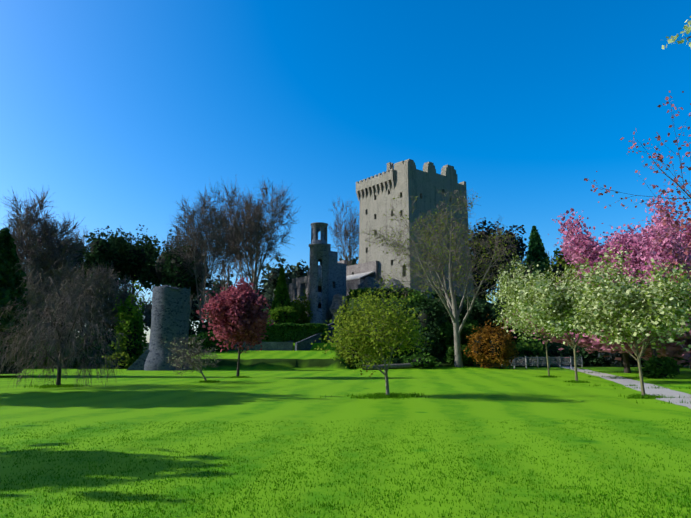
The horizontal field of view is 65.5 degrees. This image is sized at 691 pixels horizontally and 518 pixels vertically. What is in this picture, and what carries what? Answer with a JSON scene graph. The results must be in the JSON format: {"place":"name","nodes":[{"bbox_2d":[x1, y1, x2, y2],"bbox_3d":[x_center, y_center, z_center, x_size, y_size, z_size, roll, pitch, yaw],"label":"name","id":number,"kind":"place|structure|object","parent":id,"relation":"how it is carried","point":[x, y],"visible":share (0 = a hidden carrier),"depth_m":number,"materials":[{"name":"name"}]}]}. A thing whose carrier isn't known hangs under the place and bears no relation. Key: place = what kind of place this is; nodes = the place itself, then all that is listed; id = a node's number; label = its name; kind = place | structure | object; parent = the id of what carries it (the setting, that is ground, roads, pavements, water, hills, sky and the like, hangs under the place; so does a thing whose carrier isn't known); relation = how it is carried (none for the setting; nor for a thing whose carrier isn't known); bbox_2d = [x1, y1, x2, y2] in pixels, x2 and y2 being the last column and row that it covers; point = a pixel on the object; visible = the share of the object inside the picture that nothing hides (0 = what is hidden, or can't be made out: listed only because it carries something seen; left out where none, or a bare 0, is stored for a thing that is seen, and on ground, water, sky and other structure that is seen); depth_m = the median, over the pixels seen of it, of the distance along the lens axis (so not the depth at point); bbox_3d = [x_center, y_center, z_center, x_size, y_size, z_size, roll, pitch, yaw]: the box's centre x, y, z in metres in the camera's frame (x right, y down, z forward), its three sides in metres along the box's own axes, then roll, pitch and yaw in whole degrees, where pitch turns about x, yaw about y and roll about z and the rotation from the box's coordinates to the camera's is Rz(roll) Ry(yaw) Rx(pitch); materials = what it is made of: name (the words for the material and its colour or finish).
{"place":"outdoors","nodes":[
{"label":"outdoors","id":0,"kind":"place"},
{"bbox_2d":[0,296,690,517],"bbox_3d":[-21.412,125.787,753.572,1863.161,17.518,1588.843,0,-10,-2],"label":"ground","id":1,"kind":"structure","parent":0,"point":[293,386],"depth_m":11.76,"materials":[{"name":"green plant"}]},
{"bbox_2d":[0,227,37,373],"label":"conifer","id":2,"kind":"object","parent":1,"relation":"on","point":[11,287],"visible":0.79,"depth_m":42.74,"materials":[{"name":"green plant"}]},
{"bbox_2d":[23,259,54,327],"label":"tree","id":3,"kind":"object","parent":1,"relation":"on","point":[32,297],"visible":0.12,"depth_m":69.81,"materials":[{"name":"brown plant"}]},
{"bbox_2d":[32,343,56,367],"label":"shrub","id":4,"kind":"object","parent":1,"relation":"on","point":[45,362],"visible":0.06,"depth_m":68.67,"materials":[{"name":"green plant"}]},
{"bbox_2d":[0,186,92,321],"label":"bare tree","id":5,"kind":"object","parent":1,"relation":"on","point":[49,240],"visible":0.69,"depth_m":85.76,"materials":[{"name":"brown plant"}]},
{"bbox_2d":[31,312,79,364],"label":"shrub","id":6,"kind":"object","parent":1,"relation":"on","point":[55,332],"visible":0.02,"depth_m":81.75,"materials":[{"name":"green plant"}]},
{"bbox_2d":[33,301,83,324],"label":"tree","id":7,"kind":"object","parent":1,"relation":"on","point":[47,312],"visible":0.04,"depth_m":152.24,"materials":[{"name":"green plant"}]},
{"bbox_2d":[0,250,128,388],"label":"weeping tree","id":8,"kind":"object","parent":1,"relation":"on","point":[62,348],"visible":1,"depth_m":28.88,"materials":[{"name":"brown plant"}]},
{"bbox_2d":[42,227,89,313],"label":"tall bare tree","id":9,"kind":"object","parent":1,"relation":"on","point":[86,232],"depth_m":119.32,"materials":[{"name":"grey plant"}]},
{"bbox_2d":[56,342,117,367],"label":"shrub","id":10,"kind":"object","parent":1,"relation":"on","point":[97,363],"visible":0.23,"depth_m":65.83,"materials":[{"name":"green plant"}]},
{"bbox_2d":[43,259,134,345],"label":"bare tree","id":11,"kind":"object","parent":1,"relation":"on","point":[103,293],"visible":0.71,"depth_m":74.16,"materials":[{"name":"brown plant"}]},
{"bbox_2d":[75,320,116,351],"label":"shrub","id":12,"kind":"object","parent":1,"relation":"on","point":[106,340],"visible":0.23,"depth_m":78.75,"materials":[{"name":"green plant"}]},
{"bbox_2d":[62,225,130,318],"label":"tree","id":13,"kind":"object","parent":1,"relation":"on","point":[100,249],"visible":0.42,"depth_m":100.11,"materials":[{"name":"green plant"}]},
{"bbox_2d":[102,352,134,368],"bbox_3d":[-27.027,12.208,63.941,3.895,2.325,3.031,0,-10,-2],"label":"shrub","id":14,"kind":"object","parent":1,"relation":"on","point":[126,361],"visible":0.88,"depth_m":63.66,"materials":[{"name":"green plant"}]},
{"bbox_2d":[101,274,151,331],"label":"tree","id":15,"kind":"object","parent":1,"relation":"on","point":[123,297],"visible":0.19,"depth_m":82.22,"materials":[{"name":"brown plant"}]},
{"bbox_2d":[96,224,159,297],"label":"tree","id":16,"kind":"object","parent":1,"relation":"on","point":[136,253],"visible":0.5,"depth_m":105.78,"materials":[{"name":"green plant"}]},
{"bbox_2d":[108,275,148,360],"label":"shrub","id":17,"kind":"object","parent":1,"relation":"on","point":[131,323],"visible":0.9,"depth_m":71.39,"materials":[{"name":"green plant"}]},
{"bbox_2d":[140,301,151,330],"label":"tree","id":18,"kind":"object","parent":1,"relation":"on","point":[148,324],"visible":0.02,"depth_m":193.92,"materials":[{"name":"green plant"}]},
{"bbox_2d":[127,285,191,370],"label":"stone tower","id":19,"kind":"structure","parent":1,"relation":"on","point":[170,313],"depth_m":58.22,"materials":[{"name":"stone"}]},
{"bbox_2d":[134,229,213,299],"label":"tree","id":20,"kind":"object","parent":1,"relation":"on","point":[162,269],"visible":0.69,"depth_m":99.32,"materials":[{"name":"green plant"}]},
{"bbox_2d":[162,221,214,323],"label":"tall bare tree","id":21,"kind":"object","parent":1,"relation":"on","point":[198,253],"visible":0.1,"depth_m":125.91,"materials":[{"name":"grey plant"}]},
{"bbox_2d":[159,332,220,380],"bbox_3d":[-9.747,6.139,33.651,4.210,3.413,5.255,0,-10,-2],"label":"small bare tree","id":22,"kind":"object","parent":1,"relation":"on","point":[185,352],"visible":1,"depth_m":33.36,"materials":[{"name":"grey plant"}]},
{"bbox_2d":[170,285,209,329],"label":"tree","id":23,"kind":"object","parent":1,"relation":"on","point":[194,308],"visible":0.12,"depth_m":195.02,"materials":[{"name":"green plant"}]},
{"bbox_2d":[188,313,203,354],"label":"shrub","id":24,"kind":"object","parent":1,"relation":"on","point":[193,331],"visible":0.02,"depth_m":82.11,"materials":[{"name":"green plant"}]},
{"bbox_2d":[159,185,235,323],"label":"tall bare tree","id":25,"kind":"object","parent":1,"relation":"on","point":[201,256],"visible":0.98,"depth_m":98.88,"materials":[{"name":"grey plant"}]},
{"bbox_2d":[190,274,233,322],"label":"tree","id":26,"kind":"object","parent":1,"relation":"on","point":[217,289],"visible":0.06,"depth_m":179.53,"materials":[{"name":"green plant"}]},
{"bbox_2d":[188,331,236,353],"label":"shrub","id":27,"kind":"object","parent":1,"relation":"on","point":[207,342],"visible":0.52,"depth_m":72.17,"materials":[{"name":"green plant"}]},
{"bbox_2d":[196,318,235,341],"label":"shrub","id":28,"kind":"object","parent":1,"relation":"on","point":[206,324],"visible":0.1,"depth_m":84.92,"materials":[{"name":"green plant"}]},
{"bbox_2d":[201,194,254,296],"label":"tall bare tree","id":29,"kind":"object","parent":1,"relation":"on","point":[228,271],"visible":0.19,"depth_m":118.11,"materials":[{"name":"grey plant"}]},
{"bbox_2d":[196,277,273,376],"bbox_3d":[-8.335,5.149,40.542,5.519,7.755,5.671,0,-10,-2],"label":"red-leaved tree","id":30,"kind":"object","parent":1,"relation":"on","point":[238,313],"visible":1,"depth_m":39.87,"materials":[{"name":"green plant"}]},
{"bbox_2d":[201,175,300,297],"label":"tall bare tree","id":31,"kind":"object","parent":1,"relation":"on","point":[255,226],"visible":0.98,"depth_m":106.14,"materials":[{"name":"grey plant"}]},
{"bbox_2d":[226,342,292,350],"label":"low wall","id":32,"kind":"structure","parent":1,"relation":"on","point":[277,346],"depth_m":76.84,"materials":[{"name":"stone"}]},
{"bbox_2d":[249,279,272,317],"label":"tree","id":33,"kind":"object","parent":1,"relation":"on","point":[261,290],"visible":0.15,"depth_m":197.68,"materials":[{"name":"green plant"}]},
{"bbox_2d":[268,267,290,322],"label":"yellow green conifer","id":34,"kind":"object","parent":1,"relation":"on","point":[281,294],"visible":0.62,"depth_m":99.20,"materials":[{"name":"green plant"}]},
{"bbox_2d":[266,304,298,323],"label":"bush","id":35,"kind":"object","parent":1,"relation":"on","point":[281,315],"visible":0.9,"depth_m":83.25,"materials":[{"name":"green plant"}]},
{"bbox_2d":[261,256,308,309],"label":"tree","id":36,"kind":"object","parent":1,"relation":"on","point":[298,271],"visible":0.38,"depth_m":168.64,"materials":[{"name":"green plant"}]},
{"bbox_2d":[258,323,328,342],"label":"clipped hedge","id":37,"kind":"object","parent":1,"relation":"on","point":[287,332],"visible":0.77,"depth_m":78.97,"materials":[{"name":"green plant"}]},
{"bbox_2d":[289,271,308,320],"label":"stone wall","id":38,"kind":"structure","parent":1,"relation":"on","point":[297,284],"depth_m":104.49,"materials":[{"name":"stone"}]},
{"bbox_2d":[289,288,312,323],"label":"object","id":39,"kind":"structure","parent":1,"relation":"on","point":[300,308],"depth_m":98.06,"materials":[{"name":"green plant"}]},
{"bbox_2d":[288,322,344,350],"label":"stone stairs","id":40,"kind":"structure","parent":1,"relation":"on","point":[304,345],"depth_m":77.73,"materials":[{"name":"grey stone"}]},
{"bbox_2d":[309,222,329,324],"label":"round tower","id":41,"kind":"structure","parent":1,"relation":"on","point":[318,280],"depth_m":99.44,"materials":[{"name":"stone"}]},
{"bbox_2d":[321,244,345,323],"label":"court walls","id":42,"kind":"structure","parent":1,"relation":"on","point":[337,278],"depth_m":102.58,"materials":[{"name":"stone"}]},
{"bbox_2d":[329,293,346,323],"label":"outcrop rock","id":43,"kind":"object","parent":1,"relation":"on","point":[338,301],"visible":0.33,"depth_m":96.46,"materials":[{"name":"grey stone"}]},
{"bbox_2d":[328,196,359,265],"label":"bare tree","id":44,"kind":"object","parent":1,"relation":"on","point":[353,231],"visible":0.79,"depth_m":152.29,"materials":[{"name":"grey plant"}]},
{"bbox_2d":[333,295,362,368],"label":"shrub","id":45,"kind":"object","parent":1,"relation":"on","point":[353,349],"visible":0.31,"depth_m":65.09,"materials":[{"name":"green plant"}]},
{"bbox_2d":[340,255,358,265],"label":"tree","id":46,"kind":"object","parent":1,"relation":"on","point":[353,261],"visible":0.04,"depth_m":190.98,"materials":[{"name":"green plant"}]},
{"bbox_2d":[24,364,690,403],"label":"long grass","id":47,"kind":"structure","parent":1,"relation":"on","point":[382,395],"depth_m":23.20,"materials":[{"name":"green plant"}]},
{"bbox_2d":[338,260,378,295],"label":"castle wing","id":48,"kind":"structure","parent":1,"relation":"on","point":[357,275],"depth_m":119.00,"materials":[{"name":"grey stone"}]},
{"bbox_2d":[346,287,372,296],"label":"shrub","id":49,"kind":"object","parent":1,"relation":"on","point":[357,291],"visible":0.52,"depth_m":96.37,"materials":[{"name":"green plant"}]},
{"bbox_2d":[357,277,379,288],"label":"outcrop rock","id":50,"kind":"object","parent":1,"relation":"on","point":[368,282],"visible":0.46,"depth_m":101.30,"materials":[{"name":"grey stone"}]},
{"bbox_2d":[311,276,433,394],"bbox_3d":[1.502,3.179,22.732,5.378,5.432,5.541,8,-13,-38],"label":"young tree","id":51,"kind":"object","parent":1,"relation":"on","point":[373,341],"visible":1,"depth_m":22.17,"materials":[{"name":"green plant"}]},
{"bbox_2d":[367,323,395,353],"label":"shrub","id":52,"kind":"object","parent":1,"relation":"on","point":[383,340],"visible":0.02,"depth_m":68.28,"materials":[{"name":"green plant"}]},
{"bbox_2d":[370,357,400,364],"bbox_3d":[4.852,12.139,62.874,3.717,1.826,3.776,-7,-12,36],"label":"shrub","id":53,"kind":"object","parent":1,"relation":"on","point":[395,361],"visible":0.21,"depth_m":62.27,"materials":[{"name":"green plant"}]},
{"bbox_2d":[362,363,411,369],"bbox_3d":[4.626,11.885,59.201,5.617,0.819,0.606,2,-10,-12],"label":"fallen log","id":54,"kind":"object","parent":1,"relation":"on","point":[397,366],"visible":0.71,"depth_m":59.12,"materials":[{"name":"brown wood"}]},
{"bbox_2d":[379,278,403,288],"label":"outcrop rock","id":55,"kind":"object","parent":1,"relation":"on","point":[394,284],"visible":0.15,"depth_m":95.22,"materials":[{"name":"grey stone"}]},
{"bbox_2d":[365,287,418,297],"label":"shrub","id":56,"kind":"object","parent":1,"relation":"on","point":[390,290],"visible":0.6,"depth_m":88.07,"materials":[{"name":"green plant"}]},
{"bbox_2d":[379,299,408,318],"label":"shrub","id":57,"kind":"object","parent":1,"relation":"on","point":[395,307],"visible":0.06,"depth_m":73.77,"materials":[{"name":"green plant"}]},
{"bbox_2d":[389,304,420,344],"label":"shrub","id":58,"kind":"object","parent":1,"relation":"on","point":[412,311],"visible":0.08,"depth_m":70.79,"materials":[{"name":"green plant"}]},
{"bbox_2d":[395,289,431,311],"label":"shrub","id":59,"kind":"object","parent":1,"relation":"on","point":[417,297],"visible":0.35,"depth_m":75.00,"materials":[{"name":"green plant"}]},
{"bbox_2d":[356,159,474,296],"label":"castle keep","id":60,"kind":"structure","parent":1,"relation":"on","point":[376,193],"depth_m":119.06,"materials":[{"name":"stone"}]},
{"bbox_2d":[399,351,440,368],"bbox_3d":[8.642,11.900,62.906,5.039,2.262,4.566,0,-10,-2],"label":"shrub","id":61,"kind":"object","parent":1,"relation":"on","point":[420,360],"visible":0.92,"depth_m":62.35,"materials":[{"name":"green plant"}]},
{"bbox_2d":[403,290,447,353],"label":"shrub","id":62,"kind":"object","parent":1,"relation":"on","point":[431,314],"visible":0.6,"depth_m":69.44,"materials":[{"name":"green plant"}]},
{"bbox_2d":[408,320,443,359],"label":"shrub","id":63,"kind":"object","parent":1,"relation":"on","point":[431,347],"visible":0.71,"depth_m":66.42,"materials":[{"name":"green plant"}]},
{"bbox_2d":[426,318,460,353],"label":"shrub","id":64,"kind":"object","parent":1,"relation":"on","point":[446,337],"visible":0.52,"depth_m":68.37,"materials":[{"name":"green plant"}]},
{"bbox_2d":[431,290,456,297],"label":"shrub","id":65,"kind":"object","parent":1,"relation":"on","point":[435,294],"visible":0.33,"depth_m":93.23,"materials":[{"name":"green plant"}]},
{"bbox_2d":[363,187,533,366],"bbox_3d":[12.839,1.809,66.718,20.554,22.882,19.067,-3,-10,15],"label":"bare tree","id":66,"kind":"object","parent":1,"relation":"on","point":[454,313],"visible":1,"depth_m":64.78,"materials":[{"name":"grey plant"}]},
{"bbox_2d":[439,294,471,325],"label":"shrub","id":67,"kind":"object","parent":1,"relation":"on","point":[463,312],"visible":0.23,"depth_m":72.85,"materials":[{"name":"green plant"}]},
{"bbox_2d":[443,344,475,364],"bbox_3d":[13.994,11.427,65.218,4.370,3.188,3.421,0,-10,-2],"label":"shrub","id":68,"kind":"object","parent":1,"relation":"on","point":[450,358],"visible":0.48,"depth_m":64.58,"materials":[{"name":"green plant"}]},
{"bbox_2d":[459,317,479,344],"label":"shrub","id":69,"kind":"object","parent":1,"relation":"on","point":[467,329],"visible":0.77,"depth_m":70.73,"materials":[{"name":"green plant"}]},
{"bbox_2d":[464,296,494,325],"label":"shrub","id":70,"kind":"object","parent":1,"relation":"on","point":[478,312],"visible":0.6,"depth_m":78.56,"materials":[{"name":"green plant"}]},
{"bbox_2d":[475,287,497,300],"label":"tree","id":71,"kind":"object","parent":1,"relation":"on","point":[482,297],"visible":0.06,"depth_m":158.72,"materials":[{"name":"green plant"}]},
{"bbox_2d":[463,314,518,368],"bbox_3d":[17.619,9.774,63.754,6.179,6.660,5.564,9,-14,-43],"label":"shrub","id":72,"kind":"object","parent":1,"relation":"on","point":[490,345],"visible":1,"depth_m":62.55,"materials":[{"name":"orange plant"}]},
{"bbox_2d":[469,217,533,307],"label":"dark evergreen tree","id":73,"kind":"object","parent":1,"relation":"on","point":[524,246],"visible":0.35,"depth_m":128.20,"materials":[{"name":"green plant"}]},
{"bbox_2d":[478,306,527,338],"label":"shrub","id":74,"kind":"object","parent":1,"relation":"on","point":[502,324],"visible":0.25,"depth_m":90.35,"materials":[{"name":"green plant"}]},
{"bbox_2d":[494,258,553,299],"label":"dark tree","id":75,"kind":"object","parent":1,"relation":"on","point":[532,269],"visible":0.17,"depth_m":100.96,"materials":[{"name":"green plant"}]},
{"bbox_2d":[510,336,546,366],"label":"shrub","id":76,"kind":"object","parent":1,"relation":"on","point":[524,350],"visible":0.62,"depth_m":74.41,"materials":[{"name":"green plant"}]},
{"bbox_2d":[485,254,582,376],"bbox_3d":[15.186,4.408,41.395,8.207,9.500,7.311,0,-10,-2],"label":"tree","id":77,"kind":"object","parent":1,"relation":"on","point":[509,292],"visible":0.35,"depth_m":40.59,"materials":[{"name":"green plant"}]},
{"bbox_2d":[525,225,549,273],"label":"green conifer","id":78,"kind":"object","parent":1,"relation":"on","point":[536,251],"visible":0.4,"depth_m":136.46,"materials":[{"name":"green plant"}]},
{"bbox_2d":[502,356,582,367],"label":"picket fence","id":79,"kind":"object","parent":1,"relation":"on","point":[515,363],"visible":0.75,"depth_m":67.50,"materials":[{"name":"grey wood"}]},
{"bbox_2d":[546,236,565,267],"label":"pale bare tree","id":80,"kind":"object","parent":1,"relation":"on","point":[551,256],"visible":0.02,"depth_m":147.17,"materials":[{"name":"grey plant"}]},
{"bbox_2d":[541,343,573,365],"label":"shrub","id":81,"kind":"object","parent":1,"relation":"on","point":[553,350],"visible":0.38,"depth_m":77.13,"materials":[{"name":"green plant"}]},
{"bbox_2d":[544,247,582,284],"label":"yellow green tree","id":82,"kind":"object","parent":1,"relation":"on","point":[558,260],"visible":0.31,"depth_m":111.32,"materials":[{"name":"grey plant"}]},
{"bbox_2d":[507,241,646,379],"bbox_3d":[14.253,3.554,34.461,8.501,8.776,7.009,0,-10,-2],"label":"tree","id":83,"kind":"object","parent":1,"relation":"on","point":[546,307],"visible":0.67,"depth_m":33.67,"materials":[{"name":"green plant"}]},
{"bbox_2d":[567,346,615,366],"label":"shrub","id":84,"kind":"object","parent":1,"relation":"on","point":[588,359],"visible":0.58,"depth_m":75.80,"materials":[{"name":"green plant"}]},
{"bbox_2d":[502,309,690,372],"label":"blossom tree","id":85,"kind":"object","parent":1,"relation":"on","point":[672,350],"visible":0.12,"depth_m":46.44,"materials":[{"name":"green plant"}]},
{"bbox_2d":[548,185,690,358],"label":"blossom tree","id":86,"kind":"object","parent":1,"relation":"on","point":[642,248],"visible":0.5,"depth_m":40.56,"materials":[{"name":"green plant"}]},
{"bbox_2d":[596,347,649,366],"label":"shrub","id":87,"kind":"object","parent":1,"relation":"on","point":[633,362],"visible":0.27,"depth_m":72.63,"materials":[{"name":"green plant"}]},
{"bbox_2d":[560,254,690,395],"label":"tree","id":88,"kind":"object","parent":1,"relation":"on","point":[652,310],"visible":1,"depth_m":21.89,"materials":[{"name":"green plant"}]},
{"bbox_2d":[584,91,690,282],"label":"sparse tree","id":89,"kind":"object","parent":1,"relation":"on","point":[681,167],"visible":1,"depth_m":17.66,"materials":[{"name":"red plant"}]},
{"bbox_2d":[642,352,679,377],"bbox_3d":[23.334,7.970,39.652,2.964,2.121,2.195,0,-10,-2],"label":"shrub","id":90,"kind":"object","parent":1,"relation":"on","point":[656,367],"visible":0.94,"depth_m":39.27,"materials":[{"name":"green plant"}]},
{"bbox_2d":[642,351,688,367],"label":"shrub","id":91,"kind":"object","parent":1,"relation":"on","point":[684,363],"visible":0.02,"depth_m":66.81,"materials":[{"name":"green plant"}]},
{"bbox_2d":[0,0,690,342],"label":"sky","id":92,"kind":"structure","parent":0,"point":[125,109],"materials":[{"name":"blue"}]},
{"bbox_2d":[553,365,690,408],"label":"path gravel","id":93,"kind":"structure","parent":0,"point":[684,397],"depth_m":26.47,"materials":[{"name":"grey gravel"}]},
{"bbox_2d":[662,16,690,48],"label":"blossom sprig","id":94,"kind":"object","parent":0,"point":[687,30],"visible":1,"depth_m":3.30,"materials":[{"name":"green plant"}]}
]}

